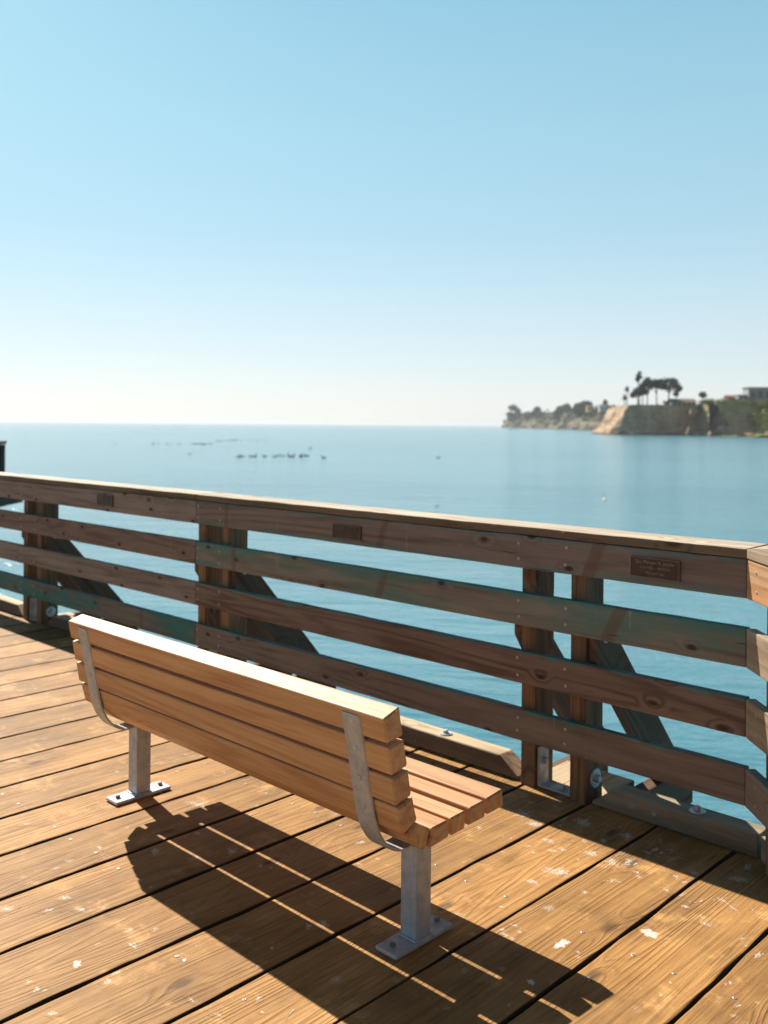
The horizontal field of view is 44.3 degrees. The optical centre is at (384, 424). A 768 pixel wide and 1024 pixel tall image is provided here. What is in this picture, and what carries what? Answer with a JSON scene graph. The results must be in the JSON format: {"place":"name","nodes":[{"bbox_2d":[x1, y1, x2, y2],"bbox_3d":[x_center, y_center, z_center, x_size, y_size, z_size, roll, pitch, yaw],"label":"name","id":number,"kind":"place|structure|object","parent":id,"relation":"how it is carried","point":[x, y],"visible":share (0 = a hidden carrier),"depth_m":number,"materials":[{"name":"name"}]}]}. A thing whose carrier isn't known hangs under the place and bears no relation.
{"place":"outdoors","nodes":[
{"label":"outdoors","id":0,"kind":"place"},
{"bbox_2d":[0,422,767,825],"bbox_3d":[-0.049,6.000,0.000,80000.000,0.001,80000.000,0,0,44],"label":"water","id":1,"kind":"structure","parent":0,"point":[704,486],"depth_m":81.71,"materials":[{"name":"blue liquid"}]},
{"bbox_2d":[0,441,22,510],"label":"pier wing","id":2,"kind":"structure","parent":1,"relation":"in","point":[4,501],"depth_m":19.91,"materials":[{"name":"brown wood"}]},
{"bbox_2d":[710,431,717,435],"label":"boulder","id":3,"kind":"object","parent":1,"relation":"in","point":[712,433],"visible":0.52,"depth_m":683.62,"materials":[{"name":"stone"}]},
{"bbox_2d":[716,426,739,434],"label":"sea wall","id":4,"kind":"structure","parent":1,"relation":"in","point":[733,430],"depth_m":688.04,"materials":[{"name":"grey concrete"}]},
{"bbox_2d":[719,435,749,436],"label":"boulder","id":5,"kind":"object","parent":1,"relation":"in","point":[733,436],"visible":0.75,"depth_m":637.63,"materials":[{"name":"grey stone"}]},
{"bbox_2d":[736,433,755,435],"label":"boulder","id":6,"kind":"object","parent":1,"relation":"in","point":[748,434],"visible":0.3,"depth_m":653.45,"materials":[{"name":"beige stone"}]},
{"bbox_2d":[750,434,767,437],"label":"boulder","id":7,"kind":"object","parent":1,"relation":"in","point":[761,436],"visible":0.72,"depth_m":586.61,"materials":[{"name":"stone"}]},
{"bbox_2d":[0,0,767,425],"label":"sky","id":8,"kind":"structure","parent":0,"point":[322,212],"materials":[{"name":"blue"}]},
{"bbox_2d":[501,410,603,429],"bbox_3d":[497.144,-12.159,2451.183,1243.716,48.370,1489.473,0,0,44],"label":"cliff","id":9,"kind":"structure","parent":0,"point":[587,423],"depth_m":2218.34,"materials":[{"name":"beige stone"}]},
{"bbox_2d":[506,405,521,422],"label":"headland tree","id":10,"kind":"object","parent":9,"relation":"on","point":[510,415],"visible":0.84,"depth_m":2752.19,"materials":[{"name":"green plant"}]},
{"bbox_2d":[522,412,531,419],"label":"headland tree","id":11,"kind":"object","parent":9,"relation":"on","point":[527,415],"visible":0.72,"depth_m":2595.82,"materials":[{"name":"green plant"}]},
{"bbox_2d":[530,406,544,419],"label":"headland tree","id":12,"kind":"object","parent":9,"relation":"on","point":[536,411],"visible":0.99,"depth_m":2443.29,"materials":[{"name":"green plant"}]},
{"bbox_2d":[507,405,615,420],"bbox_3d":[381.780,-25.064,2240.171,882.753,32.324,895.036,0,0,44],"label":"headland scrub","id":13,"kind":"object","parent":9,"relation":"on","point":[594,412],"visible":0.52,"depth_m":2015.94,"materials":[{"name":"green plant"}]},
{"bbox_2d":[553,403,572,416],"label":"headland tree","id":14,"kind":"object","parent":9,"relation":"on","point":[565,408],"visible":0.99,"depth_m":2147.02,"materials":[{"name":"green plant"}]},
{"bbox_2d":[572,401,594,415],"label":"headland tree","id":15,"kind":"object","parent":9,"relation":"on","point":[579,407],"visible":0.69,"depth_m":1844.38,"materials":[{"name":"green plant"}]},
{"bbox_2d":[586,406,591,412],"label":"house","id":16,"kind":"structure","parent":9,"relation":"on","point":[588,409],"depth_m":1700.00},
{"bbox_2d":[598,405,610,411],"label":"house","id":17,"kind":"structure","parent":9,"relation":"on","point":[601,408],"depth_m":1650.00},
{"bbox_2d":[591,405,696,434],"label":"cliff","id":18,"kind":"structure","parent":0,"point":[647,420],"depth_m":705.45,"materials":[{"name":"stone"}]},
{"bbox_2d":[630,387,643,404],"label":"cypress tree","id":19,"kind":"object","parent":18,"relation":"on","point":[634,394],"visible":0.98,"depth_m":725.31,"materials":[{"name":"green plant"}]},
{"bbox_2d":[635,374,641,404],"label":"palm tree","id":20,"kind":"object","parent":18,"relation":"on","point":[636,379],"visible":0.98,"depth_m":721.57,"materials":[{"name":"green plant"}]},
{"bbox_2d":[636,371,642,404],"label":"palm tree","id":21,"kind":"object","parent":18,"relation":"on","point":[640,374],"visible":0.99,"depth_m":721.68,"materials":[{"name":"green plant"}]},
{"bbox_2d":[638,383,649,404],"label":"cypress tree","id":22,"kind":"object","parent":18,"relation":"on","point":[644,389],"visible":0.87,"depth_m":729.02,"materials":[{"name":"green plant"}]},
{"bbox_2d":[641,377,653,404],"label":"cypress tree","id":23,"kind":"object","parent":18,"relation":"on","point":[647,382],"visible":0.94,"depth_m":733.19,"materials":[{"name":"green plant"}]},
{"bbox_2d":[650,379,665,404],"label":"cypress tree","id":24,"kind":"object","parent":18,"relation":"on","point":[655,382],"visible":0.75,"depth_m":736.53,"materials":[{"name":"green plant"}]},
{"bbox_2d":[658,377,680,404],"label":"cypress tree","id":25,"kind":"object","parent":18,"relation":"on","point":[667,386],"visible":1,"depth_m":721.41,"materials":[{"name":"green plant"}]},
{"bbox_2d":[672,386,682,400],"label":"cypress tree","id":26,"kind":"object","parent":18,"relation":"on","point":[677,391],"visible":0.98,"depth_m":725.05,"materials":[{"name":"green plant"}]},
{"bbox_2d":[669,399,696,404],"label":"house","id":27,"kind":"structure","parent":18,"relation":"on","point":[684,402],"depth_m":725.01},
{"bbox_2d":[681,401,767,435],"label":"cliff","id":28,"kind":"structure","parent":0,"point":[720,413],"depth_m":691.17,"materials":[{"name":"stone"}]},
{"bbox_2d":[698,391,706,407],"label":"palm","id":29,"kind":"object","parent":28,"relation":"on","point":[702,395],"visible":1,"depth_m":678.49,"materials":[{"name":"green plant"}]},
{"bbox_2d":[724,395,734,399],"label":"house","id":30,"kind":"structure","parent":28,"relation":"on","point":[729,396],"depth_m":730.61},
{"bbox_2d":[697,398,767,430],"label":"coastal scrub","id":31,"kind":"object","parent":28,"relation":"on","point":[764,405],"visible":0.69,"depth_m":684.35,"materials":[{"name":"green plant"}]},
{"bbox_2d":[735,395,746,399],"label":"house","id":32,"kind":"structure","parent":28,"relation":"on","point":[741,397],"depth_m":715.00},
{"bbox_2d":[742,387,767,400],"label":"house","id":33,"kind":"structure","parent":28,"relation":"on","point":[755,393],"depth_m":712.00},
{"bbox_3d":[-8.720,4.345,3.977,0.378,4.570,0.378,0,0,44],"label":"pier pile","id":34,"kind":"object","parent":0,"visible":0},
{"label":"pier framework","id":35,"kind":"structure","parent":34,"relation":"on","visible":0},
{"bbox_2d":[0,610,767,1023],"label":"pier deck","id":36,"kind":"structure","parent":35,"relation":"on","point":[204,890],"depth_m":2.96,"materials":[{"name":"wood"}]},
{"bbox_2d":[0,595,22,616],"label":"kerb beam","id":37,"kind":"structure","parent":36,"relation":"on","point":[11,605],"depth_m":7.39,"materials":[{"name":"brown wood"}]},
{"bbox_2d":[47,614,74,631],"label":"kerb beam","id":38,"kind":"structure","parent":36,"relation":"on","point":[60,622],"depth_m":6.83,"materials":[{"name":"brown wood"}]},
{"bbox_2d":[68,614,502,960],"bbox_3d":[-0.441,1.124,3.274,1.727,0.740,0.528,0,0,44],"label":"park bench","id":39,"kind":"object","parent":36,"relation":"on","point":[337,751],"visible":1,"depth_m":2.86,"materials":[{"name":"brown wood"}]},
{"bbox_2d":[0,472,767,806],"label":"wooden railing","id":40,"kind":"object","parent":36,"relation":"attached to","point":[246,612],"visible":0.94,"depth_m":4.18,"materials":[{"name":"wood"}]},
{"bbox_2d":[58,611,137,629],"bbox_3d":[-2.348,1.578,7.423,0.465,0.188,0.648,0,0,44],"label":"outrigger","id":41,"kind":"object","parent":40,"relation":"attached to","point":[75,614],"visible":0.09,"depth_m":7.42,"materials":[{"name":"wood"}]},
{"bbox_2d":[253,663,335,688],"bbox_3d":[-0.695,1.591,5.817,0.472,0.188,0.648,0,0,44],"label":"outrigger","id":42,"kind":"object","parent":40,"relation":"attached to","point":[297,676],"visible":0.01,"depth_m":5.87,"materials":[{"name":"brown wood"}]},
{"bbox_2d":[552,755,692,803],"bbox_3d":[0.991,1.605,4.178,0.480,0.188,0.648,0,0,44],"label":"outrigger","id":43,"kind":"object","parent":40,"relation":"attached to","point":[561,775],"visible":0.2,"depth_m":4.06,"materials":[{"name":"brown wood"}]},
{"bbox_2d":[398,716,520,778],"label":"kerb beam","id":44,"kind":"structure","parent":36,"relation":"on","point":[483,754],"depth_m":4.22,"materials":[{"name":"brown wood"}]},
{"bbox_2d":[592,784,765,857],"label":"kerb beam","id":45,"kind":"structure","parent":36,"relation":"on","point":[718,828],"depth_m":3.46,"materials":[{"name":"wood"}]},
{"bbox_2d":[746,545,767,875],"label":"wooden railing","id":46,"kind":"object","parent":36,"relation":"attached to","point":[756,709],"visible":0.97,"depth_m":3.16,"materials":[{"name":"wood"}]},
{"bbox_2d":[761,836,764,862],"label":"kerb beam","id":47,"kind":"structure","parent":36,"relation":"on","point":[763,848],"depth_m":3.25,"materials":[{"name":"wood"}]}
]}

